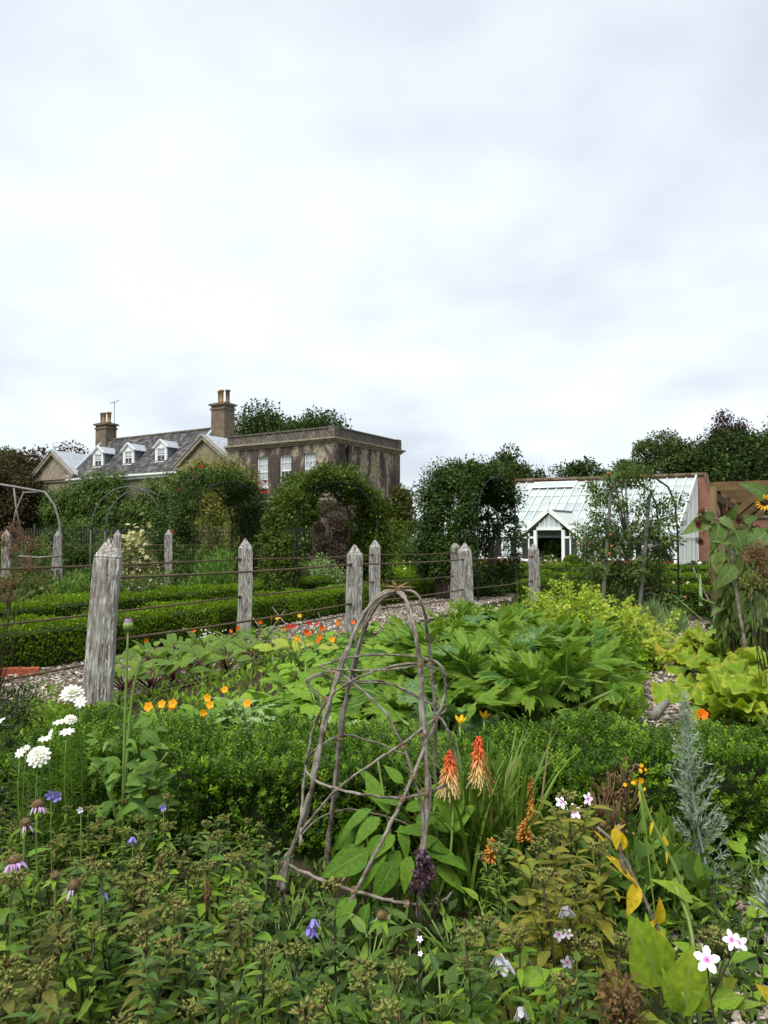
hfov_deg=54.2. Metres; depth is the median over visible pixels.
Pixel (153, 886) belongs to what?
phlox plant
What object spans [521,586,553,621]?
tobacco plant
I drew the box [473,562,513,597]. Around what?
shrub
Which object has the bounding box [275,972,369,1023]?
foxglove plant
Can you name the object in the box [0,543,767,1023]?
ground
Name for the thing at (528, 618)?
courgette plant
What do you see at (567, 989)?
phlox plant
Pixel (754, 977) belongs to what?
strawberry plant
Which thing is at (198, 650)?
beetroot plant
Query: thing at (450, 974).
foxglove plant
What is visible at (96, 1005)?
phlox plant
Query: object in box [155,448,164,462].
dormer window
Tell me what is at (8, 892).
phlox plant
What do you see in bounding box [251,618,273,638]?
nasturtium plant
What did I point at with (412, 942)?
foxglove plant
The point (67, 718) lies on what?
cosmos
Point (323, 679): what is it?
salad plant
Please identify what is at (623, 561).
herb border
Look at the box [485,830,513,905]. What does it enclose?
phlox plant
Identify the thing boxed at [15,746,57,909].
cosmos
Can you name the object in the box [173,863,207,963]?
phlox plant
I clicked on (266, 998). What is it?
phlox plant
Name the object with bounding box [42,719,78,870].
cosmos
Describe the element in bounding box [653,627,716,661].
squash plant
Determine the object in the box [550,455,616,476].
broadleaf tree
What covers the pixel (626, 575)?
apple tree
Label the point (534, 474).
scrub tree
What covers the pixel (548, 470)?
scrub tree
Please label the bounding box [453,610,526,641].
courgette plant
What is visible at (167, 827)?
phlox plant
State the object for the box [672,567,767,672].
sorghum clump
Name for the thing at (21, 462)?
broadleaf tree
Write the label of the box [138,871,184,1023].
phlox plant
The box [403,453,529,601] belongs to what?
climber arch
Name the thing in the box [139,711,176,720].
leafy weed
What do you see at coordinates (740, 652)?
squash plant
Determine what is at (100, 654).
wire fence
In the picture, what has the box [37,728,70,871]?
cosmos
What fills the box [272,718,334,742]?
leafy weed
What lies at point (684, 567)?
box hedge
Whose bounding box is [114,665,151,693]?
beetroot plant
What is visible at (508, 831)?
phlox plant
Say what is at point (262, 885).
phlox plant
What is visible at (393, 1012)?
phlox plant
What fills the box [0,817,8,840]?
phlox plant
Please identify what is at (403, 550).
shrub
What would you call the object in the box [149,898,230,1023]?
phlox plant
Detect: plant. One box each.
[0,808,11,906]
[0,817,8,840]
[0,824,22,905]
[0,846,35,962]
[0,857,7,907]
[0,867,32,1020]
[0,882,31,978]
[0,923,78,1022]
[0,952,61,1023]
[0,954,74,1023]
[0,979,16,1021]
[0,980,60,1023]
[1,864,33,955]
[3,868,53,976]
[3,959,75,1023]
[8,844,35,913]
[9,848,48,980]
[11,688,128,732]
[16,831,45,907]
[21,844,52,933]
[25,974,55,1021]
[26,867,77,955]
[26,875,70,997]
[28,914,103,1023]
[31,899,85,1023]
[35,874,105,1020]
[41,911,85,1023]
[42,831,78,916]
[48,805,86,877]
[52,910,94,1023]
[53,932,89,1023]
[56,850,94,913]
[57,920,142,1023]
[61,854,97,989]
[63,875,122,995]
[64,805,110,914]
[67,857,138,1023]
[68,821,103,922]
[77,815,109,901]
[77,931,124,1022]
[80,850,130,975]
[83,952,103,1023]
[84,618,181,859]
[86,854,118,935]
[88,870,128,1010]
[89,834,119,947]
[94,952,130,1020]
[95,876,135,965]
[101,798,131,887]
[106,1010,134,1023]
[107,826,145,949]
[108,825,131,918]
[110,853,157,992]
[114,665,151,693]
[115,650,164,672]
[115,660,184,688]
[116,920,167,1023]
[118,639,157,664]
[120,639,176,663]
[120,928,191,1023]
[121,814,159,910]
[123,886,185,1022]
[124,829,162,927]
[126,890,194,1018]
[128,646,184,670]
[128,932,182,1023]
[130,820,162,896]
[132,1019,147,1023]
[133,820,178,941]
[133,879,184,996]
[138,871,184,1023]
[138,902,199,1005]
[140,861,176,909]
[141,653,210,681]
[141,792,181,902]
[144,701,241,743]
[146,633,190,656]
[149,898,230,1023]
[150,848,182,995]
[150,908,214,1023]
[153,699,183,741]
[156,854,164,956]
[157,645,219,669]
[158,924,203,1023]
[165,846,198,922]
[167,645,226,675]
[169,1006,173,1023]
[172,630,196,650]
[172,827,202,897]
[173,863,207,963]
[173,996,206,1023]
[174,627,220,650]
[175,859,224,999]
[179,686,250,739]
[183,876,211,997]
[183,948,259,1023]
[184,948,333,1018]
[185,906,242,1023]
[190,638,245,653]
[190,819,222,916]
[192,834,224,901]
[193,829,225,968]
[195,850,238,946]
[199,840,229,946]
[203,885,258,1014]
[203,941,299,1023]
[204,852,260,992]
[205,646,255,670]
[205,812,237,901]
[206,697,270,720]
[210,698,279,735]
[211,631,252,652]
[215,899,265,1023]
[216,898,333,964]
[218,848,250,975]
[219,867,286,983]
[219,879,269,1011]
[222,638,257,654]
[223,638,273,660]
[223,922,271,1023]
[223,931,269,1012]
[225,626,254,641]
[225,831,264,932]
[227,902,263,984]
[228,976,300,1023]
[229,839,259,935]
[236,817,270,898]
[238,929,383,1023]
[239,631,279,652]
[240,673,331,711]
[241,939,290,1023]
[242,821,272,894]
[243,717,304,743]
[248,988,327,1023]
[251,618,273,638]
[251,632,338,662]
[252,975,285,1023]
[256,936,317,1023]
[258,617,293,657]
[258,842,288,931]
[261,878,359,943]
[268,672,361,724]
[272,624,325,671]
[275,912,385,973]
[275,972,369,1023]
[276,652,334,682]
[282,664,359,702]
[285,947,337,1023]
[288,940,415,1023]
[288,994,325,1023]
[293,875,355,1023]
[294,630,341,666]
[296,614,327,651]
[297,650,407,705]
[300,716,366,744]
[302,631,346,656]
[306,911,411,997]
[310,631,367,650]
[313,981,362,1023]
[315,620,354,658]
[319,678,365,710]
[320,655,370,669]
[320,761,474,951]
[329,955,454,1023]
[332,955,422,1023]
[333,715,610,920]
[334,673,462,736]
[338,625,384,648]
[338,966,392,1023]
[344,644,393,657]
[344,938,452,1018]
[344,957,411,1023]
[348,999,374,1023]
[349,973,406,1023]
[353,678,520,745]
[358,614,491,678]
[361,660,414,676]
[367,620,408,637]
[367,637,387,648]
[371,1002,425,1023]
[372,623,524,680]
[372,946,515,1023]
[372,995,423,1023]
[383,896,499,966]
[393,1010,402,1023]
[394,628,566,720]
[403,607,497,639]
[405,924,515,1013]
[427,948,516,1023]
[430,639,651,735]
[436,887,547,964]
[441,1013,468,1023]
[445,597,478,620]
[446,922,508,1023]
[447,954,503,1023]
[448,639,639,717]
[452,917,502,1023]
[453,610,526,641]
[464,910,531,1023]
[469,626,563,655]
[470,603,500,615]
[474,605,570,630]
[474,851,508,933]
[481,840,528,1001]
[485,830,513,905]
[489,625,654,677]
[489,833,565,1023]
[491,919,541,1008]
[491,956,569,1023]
[492,923,573,1023]
[492,947,538,1023]
[494,827,518,922]
[502,598,525,612]
[502,615,637,670]
[503,982,534,1023]
[505,866,577,1023]
[509,842,573,969]
[512,966,590,1023]
[515,613,618,648]
[519,903,560,1021]
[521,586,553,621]
[525,806,594,952]
[528,591,602,626]
[535,788,613,978]
[535,865,598,1019]
[538,888,616,1021]
[539,824,600,1023]
[548,579,602,623]
[555,573,595,620]
[561,835,644,1023]
[562,950,622,1023]
[565,1002,585,1023]
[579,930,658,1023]
[583,752,648,847]
[586,998,651,1023]
[588,588,634,615]
[588,598,643,624]
[595,601,654,643]
[595,824,687,1023]
[595,966,649,1023]
[596,598,685,635]
[601,616,666,646]
[601,617,654,657]
[612,606,678,649]
[616,903,696,942]
[617,630,680,672]
[620,925,715,987]
[627,879,767,1023]
[638,783,691,945]
[650,666,767,735]
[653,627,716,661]
[655,905,714,932]
[663,632,740,675]
[666,633,712,663]
[672,934,755,984]
[674,620,716,647]
[686,647,767,683]
[692,658,764,708]
[692,706,715,729]
[692,829,767,893]
[692,892,767,930]
[692,913,767,963]
[695,672,767,742]
[698,636,767,665]
[703,942,767,1015]
[711,854,767,909]
[716,646,766,668]
[716,840,763,894]
[723,944,767,985]
[737,669,767,744]
[754,983,767,1002]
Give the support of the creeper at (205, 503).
attached to the country house
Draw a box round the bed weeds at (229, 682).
[8,633,570,749]
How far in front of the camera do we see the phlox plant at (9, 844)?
2.75 m
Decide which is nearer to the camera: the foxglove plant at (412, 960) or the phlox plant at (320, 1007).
the phlox plant at (320, 1007)
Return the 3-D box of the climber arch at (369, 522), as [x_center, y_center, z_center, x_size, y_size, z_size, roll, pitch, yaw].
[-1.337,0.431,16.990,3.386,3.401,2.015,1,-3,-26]
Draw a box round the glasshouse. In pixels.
[436,475,698,566]
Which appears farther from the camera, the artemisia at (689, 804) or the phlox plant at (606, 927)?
the artemisia at (689, 804)
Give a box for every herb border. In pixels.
[0,539,287,572]
[0,559,407,608]
[500,560,709,577]
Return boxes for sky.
[0,0,767,542]
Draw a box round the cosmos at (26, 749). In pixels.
[4,744,45,875]
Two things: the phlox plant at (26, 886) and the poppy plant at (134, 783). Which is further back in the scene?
the poppy plant at (134, 783)
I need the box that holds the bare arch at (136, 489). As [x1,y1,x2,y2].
[89,486,174,570]
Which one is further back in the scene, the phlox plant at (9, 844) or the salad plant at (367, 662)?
the salad plant at (367, 662)
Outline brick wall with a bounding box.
[430,472,767,564]
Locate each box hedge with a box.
[0,574,335,631]
[0,575,435,667]
[0,702,767,869]
[391,567,447,581]
[481,561,709,575]
[483,568,709,592]
[515,576,719,615]
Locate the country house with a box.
[31,389,405,561]
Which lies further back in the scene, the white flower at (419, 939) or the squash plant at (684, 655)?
the squash plant at (684, 655)
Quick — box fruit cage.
[709,480,767,624]
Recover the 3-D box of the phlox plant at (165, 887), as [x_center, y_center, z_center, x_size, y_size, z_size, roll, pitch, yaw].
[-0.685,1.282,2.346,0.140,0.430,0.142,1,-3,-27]
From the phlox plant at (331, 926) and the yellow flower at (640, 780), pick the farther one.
the yellow flower at (640, 780)
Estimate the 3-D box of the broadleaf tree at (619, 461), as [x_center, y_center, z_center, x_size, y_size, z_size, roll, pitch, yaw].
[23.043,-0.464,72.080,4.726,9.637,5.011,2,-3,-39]
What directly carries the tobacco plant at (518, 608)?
on the ground at (254, 681)
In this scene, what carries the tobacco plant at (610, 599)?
on the ground at (254, 681)
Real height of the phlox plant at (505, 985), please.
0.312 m
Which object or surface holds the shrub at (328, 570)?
on the ground at (254, 681)
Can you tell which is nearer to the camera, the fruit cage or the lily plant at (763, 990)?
the lily plant at (763, 990)
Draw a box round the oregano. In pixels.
[0,726,60,867]
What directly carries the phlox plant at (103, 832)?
on the ground at (254, 681)
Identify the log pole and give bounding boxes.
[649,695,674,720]
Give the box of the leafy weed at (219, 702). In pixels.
[207,697,257,727]
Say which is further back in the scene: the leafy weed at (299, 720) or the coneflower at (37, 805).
the leafy weed at (299, 720)
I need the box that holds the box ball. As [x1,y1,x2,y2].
[562,554,581,566]
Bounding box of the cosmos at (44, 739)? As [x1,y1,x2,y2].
[21,736,62,886]
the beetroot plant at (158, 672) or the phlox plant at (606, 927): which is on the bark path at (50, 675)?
the beetroot plant at (158, 672)
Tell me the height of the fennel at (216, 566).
1.447 m
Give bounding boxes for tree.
[0,443,66,540]
[0,445,29,468]
[0,463,44,547]
[55,439,89,453]
[234,397,352,435]
[384,482,418,533]
[490,442,533,478]
[527,468,548,477]
[529,463,560,477]
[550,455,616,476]
[564,455,692,619]
[611,458,632,470]
[624,427,700,474]
[686,423,767,515]
[686,435,729,472]
[692,408,757,466]
[749,415,767,452]
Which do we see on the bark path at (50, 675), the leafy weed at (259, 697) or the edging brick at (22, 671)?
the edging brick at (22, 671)
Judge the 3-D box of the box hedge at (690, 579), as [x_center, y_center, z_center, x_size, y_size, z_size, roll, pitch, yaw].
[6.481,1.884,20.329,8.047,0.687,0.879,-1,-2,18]
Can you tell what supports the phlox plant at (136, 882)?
on the ground at (254, 681)
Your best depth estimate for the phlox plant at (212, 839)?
2.70 m
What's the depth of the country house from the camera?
56.67 m
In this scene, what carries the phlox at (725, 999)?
on the ground at (254, 681)
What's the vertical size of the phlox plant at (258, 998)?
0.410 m
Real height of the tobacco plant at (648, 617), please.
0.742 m
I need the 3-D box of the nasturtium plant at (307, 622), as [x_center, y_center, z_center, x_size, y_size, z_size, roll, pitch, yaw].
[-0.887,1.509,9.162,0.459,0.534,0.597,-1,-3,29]
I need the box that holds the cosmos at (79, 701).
[59,695,96,864]
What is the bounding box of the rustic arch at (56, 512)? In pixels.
[0,483,62,578]
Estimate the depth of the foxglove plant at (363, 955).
2.23 m
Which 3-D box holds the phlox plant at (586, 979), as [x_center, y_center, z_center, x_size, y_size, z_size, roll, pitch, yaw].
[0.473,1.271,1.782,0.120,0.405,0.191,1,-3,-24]
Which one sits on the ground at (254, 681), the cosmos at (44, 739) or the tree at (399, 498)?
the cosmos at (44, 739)
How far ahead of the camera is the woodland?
145.87 m
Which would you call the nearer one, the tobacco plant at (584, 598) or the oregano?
the oregano
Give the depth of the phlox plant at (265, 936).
1.97 m
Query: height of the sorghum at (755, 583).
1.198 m
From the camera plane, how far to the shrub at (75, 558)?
24.89 m
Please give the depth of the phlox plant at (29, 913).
2.27 m
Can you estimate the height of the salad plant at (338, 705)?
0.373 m
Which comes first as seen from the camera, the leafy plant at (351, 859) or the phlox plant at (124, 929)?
the phlox plant at (124, 929)
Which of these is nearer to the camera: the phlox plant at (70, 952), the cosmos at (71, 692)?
the phlox plant at (70, 952)
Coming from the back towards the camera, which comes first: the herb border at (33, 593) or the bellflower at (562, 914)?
the herb border at (33, 593)
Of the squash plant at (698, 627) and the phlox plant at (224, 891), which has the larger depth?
the squash plant at (698, 627)
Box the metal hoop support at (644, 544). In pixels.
[601,478,679,608]
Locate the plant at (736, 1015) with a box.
[639,882,767,1023]
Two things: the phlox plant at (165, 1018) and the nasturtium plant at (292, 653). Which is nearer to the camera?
the phlox plant at (165, 1018)
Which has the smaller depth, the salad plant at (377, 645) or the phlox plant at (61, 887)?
the phlox plant at (61, 887)
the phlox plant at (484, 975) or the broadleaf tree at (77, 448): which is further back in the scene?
the broadleaf tree at (77, 448)
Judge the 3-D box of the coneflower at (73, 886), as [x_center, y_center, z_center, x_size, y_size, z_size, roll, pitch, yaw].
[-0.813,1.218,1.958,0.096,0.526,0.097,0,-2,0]
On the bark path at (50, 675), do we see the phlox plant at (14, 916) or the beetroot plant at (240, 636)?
the beetroot plant at (240, 636)
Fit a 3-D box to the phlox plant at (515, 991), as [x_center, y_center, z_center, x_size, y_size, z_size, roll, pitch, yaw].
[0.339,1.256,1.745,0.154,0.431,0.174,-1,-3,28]
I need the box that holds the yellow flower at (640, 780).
[623,763,672,1020]
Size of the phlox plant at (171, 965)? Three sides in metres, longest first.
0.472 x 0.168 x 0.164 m
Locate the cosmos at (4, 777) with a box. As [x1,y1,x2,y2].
[0,717,21,859]
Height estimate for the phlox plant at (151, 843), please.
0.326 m
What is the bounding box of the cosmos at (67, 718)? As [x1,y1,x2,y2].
[48,714,88,872]
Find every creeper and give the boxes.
[24,467,191,549]
[158,440,265,552]
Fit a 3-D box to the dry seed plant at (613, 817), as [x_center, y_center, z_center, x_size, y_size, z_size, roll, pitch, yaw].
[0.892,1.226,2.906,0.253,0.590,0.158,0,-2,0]
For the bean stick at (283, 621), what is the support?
on the ground at (254, 681)
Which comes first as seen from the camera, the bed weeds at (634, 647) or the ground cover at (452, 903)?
the ground cover at (452, 903)
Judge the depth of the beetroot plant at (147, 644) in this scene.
8.43 m
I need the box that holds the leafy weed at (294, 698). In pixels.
[275,693,324,714]
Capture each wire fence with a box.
[0,538,476,681]
[1,529,234,589]
[82,537,539,708]
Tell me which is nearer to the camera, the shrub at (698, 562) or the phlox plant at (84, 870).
the phlox plant at (84, 870)
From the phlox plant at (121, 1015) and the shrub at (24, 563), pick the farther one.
the shrub at (24, 563)
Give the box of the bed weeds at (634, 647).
[425,599,651,728]
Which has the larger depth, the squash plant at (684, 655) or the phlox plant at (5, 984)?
the squash plant at (684, 655)
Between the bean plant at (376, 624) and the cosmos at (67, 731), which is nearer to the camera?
the cosmos at (67, 731)
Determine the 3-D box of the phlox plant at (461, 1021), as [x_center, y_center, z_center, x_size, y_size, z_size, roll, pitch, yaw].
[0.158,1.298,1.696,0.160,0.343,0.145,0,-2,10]
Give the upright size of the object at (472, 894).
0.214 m
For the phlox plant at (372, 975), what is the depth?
1.75 m
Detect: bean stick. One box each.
[253,617,273,650]
[255,609,284,652]
[272,607,300,645]
[288,618,305,639]
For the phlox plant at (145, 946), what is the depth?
1.72 m
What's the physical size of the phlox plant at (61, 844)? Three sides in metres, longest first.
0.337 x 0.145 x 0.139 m
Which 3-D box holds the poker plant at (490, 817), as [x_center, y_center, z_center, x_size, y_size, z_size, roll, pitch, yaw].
[0.331,1.171,2.933,1.087,0.709,0.737,0,-2,0]
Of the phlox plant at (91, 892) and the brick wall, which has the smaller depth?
the phlox plant at (91, 892)
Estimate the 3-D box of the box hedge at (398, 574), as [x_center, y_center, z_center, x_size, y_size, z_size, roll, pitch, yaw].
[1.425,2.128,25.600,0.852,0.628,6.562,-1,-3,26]
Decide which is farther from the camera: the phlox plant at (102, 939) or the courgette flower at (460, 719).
the courgette flower at (460, 719)
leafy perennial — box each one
[0,688,43,740]
[11,680,84,748]
[29,700,73,729]
[51,710,94,759]
[84,743,161,861]
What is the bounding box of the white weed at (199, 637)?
[197,629,227,642]
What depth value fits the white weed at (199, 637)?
10.17 m
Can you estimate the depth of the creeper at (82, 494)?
61.35 m
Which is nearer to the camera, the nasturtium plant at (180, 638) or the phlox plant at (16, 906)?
the phlox plant at (16, 906)
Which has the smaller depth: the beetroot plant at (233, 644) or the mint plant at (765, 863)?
the mint plant at (765, 863)
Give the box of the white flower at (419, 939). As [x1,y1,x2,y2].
[417,936,422,1023]
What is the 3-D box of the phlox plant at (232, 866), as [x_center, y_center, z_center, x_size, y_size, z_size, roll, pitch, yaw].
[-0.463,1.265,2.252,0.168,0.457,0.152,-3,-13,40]
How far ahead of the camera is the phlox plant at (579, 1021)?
1.63 m
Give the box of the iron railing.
[0,524,354,563]
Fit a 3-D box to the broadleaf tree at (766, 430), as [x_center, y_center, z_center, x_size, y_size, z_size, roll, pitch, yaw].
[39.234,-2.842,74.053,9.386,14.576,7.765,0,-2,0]
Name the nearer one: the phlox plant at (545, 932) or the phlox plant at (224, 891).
the phlox plant at (545, 932)
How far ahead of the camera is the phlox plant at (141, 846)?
2.60 m
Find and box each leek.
[636,595,665,620]
[655,601,695,633]
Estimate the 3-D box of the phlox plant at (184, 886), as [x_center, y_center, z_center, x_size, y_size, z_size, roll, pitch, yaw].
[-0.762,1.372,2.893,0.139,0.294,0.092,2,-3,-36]
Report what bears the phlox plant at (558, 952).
on the ground at (254, 681)
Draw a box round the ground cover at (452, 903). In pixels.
[0,846,767,1023]
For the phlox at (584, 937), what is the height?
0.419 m
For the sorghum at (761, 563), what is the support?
on the ground at (254, 681)
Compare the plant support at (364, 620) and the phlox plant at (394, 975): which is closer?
the phlox plant at (394, 975)
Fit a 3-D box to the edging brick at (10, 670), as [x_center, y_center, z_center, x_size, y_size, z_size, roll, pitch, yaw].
[-3.897,1.675,7.838,0.210,0.090,0.120,1,-2,-20]
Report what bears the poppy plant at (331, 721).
on the ground at (254, 681)
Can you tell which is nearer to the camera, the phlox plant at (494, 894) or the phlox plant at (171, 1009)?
the phlox plant at (171, 1009)
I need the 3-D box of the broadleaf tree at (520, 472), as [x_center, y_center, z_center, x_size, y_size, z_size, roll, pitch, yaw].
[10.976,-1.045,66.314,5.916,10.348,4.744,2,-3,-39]
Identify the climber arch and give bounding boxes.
[143,462,271,589]
[250,456,401,604]
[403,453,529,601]
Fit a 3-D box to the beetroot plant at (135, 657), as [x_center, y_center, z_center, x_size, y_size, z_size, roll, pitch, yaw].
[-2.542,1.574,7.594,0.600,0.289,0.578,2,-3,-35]
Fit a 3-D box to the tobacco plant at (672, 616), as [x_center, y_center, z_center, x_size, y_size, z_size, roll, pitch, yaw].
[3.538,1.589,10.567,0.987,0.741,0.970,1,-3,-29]
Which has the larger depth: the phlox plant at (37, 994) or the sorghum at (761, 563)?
the sorghum at (761, 563)
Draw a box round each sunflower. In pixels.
[681,503,746,647]
[706,538,751,655]
[724,509,761,646]
[724,527,758,643]
[738,524,767,650]
[738,540,767,651]
[739,483,767,622]
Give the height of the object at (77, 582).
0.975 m
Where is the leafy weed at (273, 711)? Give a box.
[248,704,306,727]
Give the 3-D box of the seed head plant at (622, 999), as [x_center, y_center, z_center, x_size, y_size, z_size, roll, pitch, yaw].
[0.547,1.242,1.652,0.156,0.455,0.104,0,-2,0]
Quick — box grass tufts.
[514,796,720,932]
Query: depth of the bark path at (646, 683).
6.99 m
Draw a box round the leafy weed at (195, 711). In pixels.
[179,704,234,739]
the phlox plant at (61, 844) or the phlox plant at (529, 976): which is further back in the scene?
the phlox plant at (61, 844)
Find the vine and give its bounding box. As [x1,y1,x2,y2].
[540,538,561,562]
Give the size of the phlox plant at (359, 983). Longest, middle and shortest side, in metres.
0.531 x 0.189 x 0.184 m
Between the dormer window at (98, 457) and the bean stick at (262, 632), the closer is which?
the bean stick at (262, 632)
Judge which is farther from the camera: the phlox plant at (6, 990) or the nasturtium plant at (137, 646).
the nasturtium plant at (137, 646)
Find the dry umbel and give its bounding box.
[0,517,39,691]
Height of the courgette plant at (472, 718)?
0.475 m
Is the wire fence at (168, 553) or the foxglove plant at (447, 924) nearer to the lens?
the foxglove plant at (447, 924)
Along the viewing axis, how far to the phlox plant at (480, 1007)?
1.73 m
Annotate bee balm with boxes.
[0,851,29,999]
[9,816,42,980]
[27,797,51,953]
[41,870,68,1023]
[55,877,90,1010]
[368,909,397,999]
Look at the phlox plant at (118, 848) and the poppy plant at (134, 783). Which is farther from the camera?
the poppy plant at (134, 783)
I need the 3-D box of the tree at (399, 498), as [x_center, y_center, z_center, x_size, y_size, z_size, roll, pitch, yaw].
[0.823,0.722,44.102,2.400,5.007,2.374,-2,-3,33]
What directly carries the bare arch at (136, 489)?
on the ground at (254, 681)
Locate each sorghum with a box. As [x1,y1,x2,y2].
[739,539,767,672]
[739,571,767,672]
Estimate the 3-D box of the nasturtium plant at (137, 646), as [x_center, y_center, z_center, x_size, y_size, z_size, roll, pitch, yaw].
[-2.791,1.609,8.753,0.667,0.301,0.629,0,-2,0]
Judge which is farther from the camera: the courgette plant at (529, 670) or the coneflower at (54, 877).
the courgette plant at (529, 670)
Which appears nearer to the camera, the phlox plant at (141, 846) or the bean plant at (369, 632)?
the phlox plant at (141, 846)
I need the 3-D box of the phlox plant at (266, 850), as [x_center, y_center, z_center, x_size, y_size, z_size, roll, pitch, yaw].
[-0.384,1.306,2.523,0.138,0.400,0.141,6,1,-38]
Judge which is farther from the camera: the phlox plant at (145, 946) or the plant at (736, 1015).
the plant at (736, 1015)
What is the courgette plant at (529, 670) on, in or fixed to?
on the ground at (254, 681)
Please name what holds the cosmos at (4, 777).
on the ground at (254, 681)
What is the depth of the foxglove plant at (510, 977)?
2.11 m
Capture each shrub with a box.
[0,563,50,602]
[0,679,49,795]
[11,540,50,573]
[11,546,49,582]
[47,517,102,574]
[72,562,128,587]
[113,536,152,589]
[119,562,166,595]
[121,512,157,578]
[163,539,200,585]
[289,495,330,564]
[295,556,306,576]
[302,497,357,582]
[302,552,345,584]
[382,551,397,579]
[383,518,414,568]
[385,519,407,557]
[389,551,417,577]
[392,534,429,575]
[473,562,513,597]
[539,552,562,567]
[686,559,708,566]
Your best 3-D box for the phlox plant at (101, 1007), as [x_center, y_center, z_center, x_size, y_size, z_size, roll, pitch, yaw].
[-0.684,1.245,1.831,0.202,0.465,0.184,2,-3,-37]
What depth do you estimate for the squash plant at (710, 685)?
5.34 m
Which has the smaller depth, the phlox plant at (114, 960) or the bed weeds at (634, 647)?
the phlox plant at (114, 960)
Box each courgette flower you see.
[455,715,466,737]
[479,710,490,733]
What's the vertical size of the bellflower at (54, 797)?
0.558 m
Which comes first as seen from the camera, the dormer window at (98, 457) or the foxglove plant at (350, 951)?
the foxglove plant at (350, 951)
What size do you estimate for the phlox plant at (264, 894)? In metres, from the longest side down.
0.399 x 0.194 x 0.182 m
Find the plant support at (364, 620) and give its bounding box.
[275,581,458,953]
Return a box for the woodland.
[0,518,421,548]
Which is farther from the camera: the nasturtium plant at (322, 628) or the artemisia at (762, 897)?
the nasturtium plant at (322, 628)
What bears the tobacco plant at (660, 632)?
on the ground at (254, 681)
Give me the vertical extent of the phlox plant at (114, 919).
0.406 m
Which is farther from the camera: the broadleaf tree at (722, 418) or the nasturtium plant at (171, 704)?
the broadleaf tree at (722, 418)
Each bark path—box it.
[1,593,517,722]
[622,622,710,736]
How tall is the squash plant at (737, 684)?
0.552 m
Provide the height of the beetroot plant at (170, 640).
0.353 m
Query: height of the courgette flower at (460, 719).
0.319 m
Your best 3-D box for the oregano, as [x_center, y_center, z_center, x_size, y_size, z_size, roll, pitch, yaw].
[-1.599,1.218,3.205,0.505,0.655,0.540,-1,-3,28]
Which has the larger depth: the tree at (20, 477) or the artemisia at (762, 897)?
the tree at (20, 477)
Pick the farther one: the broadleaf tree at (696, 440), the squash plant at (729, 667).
the broadleaf tree at (696, 440)
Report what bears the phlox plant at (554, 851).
on the ground at (254, 681)
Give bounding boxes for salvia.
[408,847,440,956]
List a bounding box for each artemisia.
[667,691,751,902]
[747,827,767,927]
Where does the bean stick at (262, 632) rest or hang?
on the bark path at (50, 675)
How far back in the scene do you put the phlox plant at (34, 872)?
2.89 m
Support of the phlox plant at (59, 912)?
on the ground at (254, 681)
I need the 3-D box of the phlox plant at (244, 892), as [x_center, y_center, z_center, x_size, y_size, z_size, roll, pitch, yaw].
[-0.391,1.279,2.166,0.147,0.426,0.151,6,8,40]
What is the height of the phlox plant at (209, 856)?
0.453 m
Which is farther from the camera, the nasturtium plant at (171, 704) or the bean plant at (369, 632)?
the bean plant at (369, 632)
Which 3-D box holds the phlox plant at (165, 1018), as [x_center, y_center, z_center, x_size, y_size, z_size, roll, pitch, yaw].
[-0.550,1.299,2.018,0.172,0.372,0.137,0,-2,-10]
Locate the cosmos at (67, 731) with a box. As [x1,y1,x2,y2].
[46,728,83,877]
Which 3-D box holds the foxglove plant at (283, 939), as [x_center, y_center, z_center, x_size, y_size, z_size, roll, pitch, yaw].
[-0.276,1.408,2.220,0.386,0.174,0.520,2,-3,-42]
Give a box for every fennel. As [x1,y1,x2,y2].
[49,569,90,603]
[179,545,237,592]
[194,507,235,580]
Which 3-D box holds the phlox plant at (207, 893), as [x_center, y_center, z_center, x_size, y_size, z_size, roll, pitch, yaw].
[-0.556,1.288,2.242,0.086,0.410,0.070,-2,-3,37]
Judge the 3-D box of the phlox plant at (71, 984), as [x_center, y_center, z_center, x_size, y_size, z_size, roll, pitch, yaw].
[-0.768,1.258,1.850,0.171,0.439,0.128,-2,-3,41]
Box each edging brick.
[2,666,22,676]
[16,666,39,676]
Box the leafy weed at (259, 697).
[232,689,293,717]
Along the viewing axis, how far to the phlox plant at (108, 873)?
2.43 m
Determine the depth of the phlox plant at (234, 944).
1.97 m
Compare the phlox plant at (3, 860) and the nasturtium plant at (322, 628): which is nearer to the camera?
the phlox plant at (3, 860)
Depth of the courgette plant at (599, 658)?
5.66 m
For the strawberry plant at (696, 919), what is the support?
on the ground at (254, 681)
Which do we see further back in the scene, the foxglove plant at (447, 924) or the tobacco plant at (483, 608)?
the tobacco plant at (483, 608)
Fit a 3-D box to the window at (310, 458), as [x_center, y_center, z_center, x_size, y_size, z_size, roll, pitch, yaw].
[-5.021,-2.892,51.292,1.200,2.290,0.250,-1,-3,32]
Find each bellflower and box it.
[45,790,61,909]
[76,807,82,876]
[97,892,107,1021]
[127,837,136,957]
[159,804,165,901]
[303,919,319,1023]
[490,953,515,1023]
[514,1006,528,1023]
[558,906,575,1015]
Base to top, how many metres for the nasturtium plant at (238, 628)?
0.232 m
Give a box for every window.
[92,454,101,467]
[123,451,131,464]
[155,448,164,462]
[258,457,268,488]
[278,455,290,487]
[305,453,315,472]
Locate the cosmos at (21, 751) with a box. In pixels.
[0,747,44,883]
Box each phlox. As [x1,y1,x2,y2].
[553,928,600,1023]
[555,792,598,900]
[693,924,747,1023]
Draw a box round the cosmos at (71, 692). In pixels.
[52,684,86,872]
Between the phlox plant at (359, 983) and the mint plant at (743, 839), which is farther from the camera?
the mint plant at (743, 839)

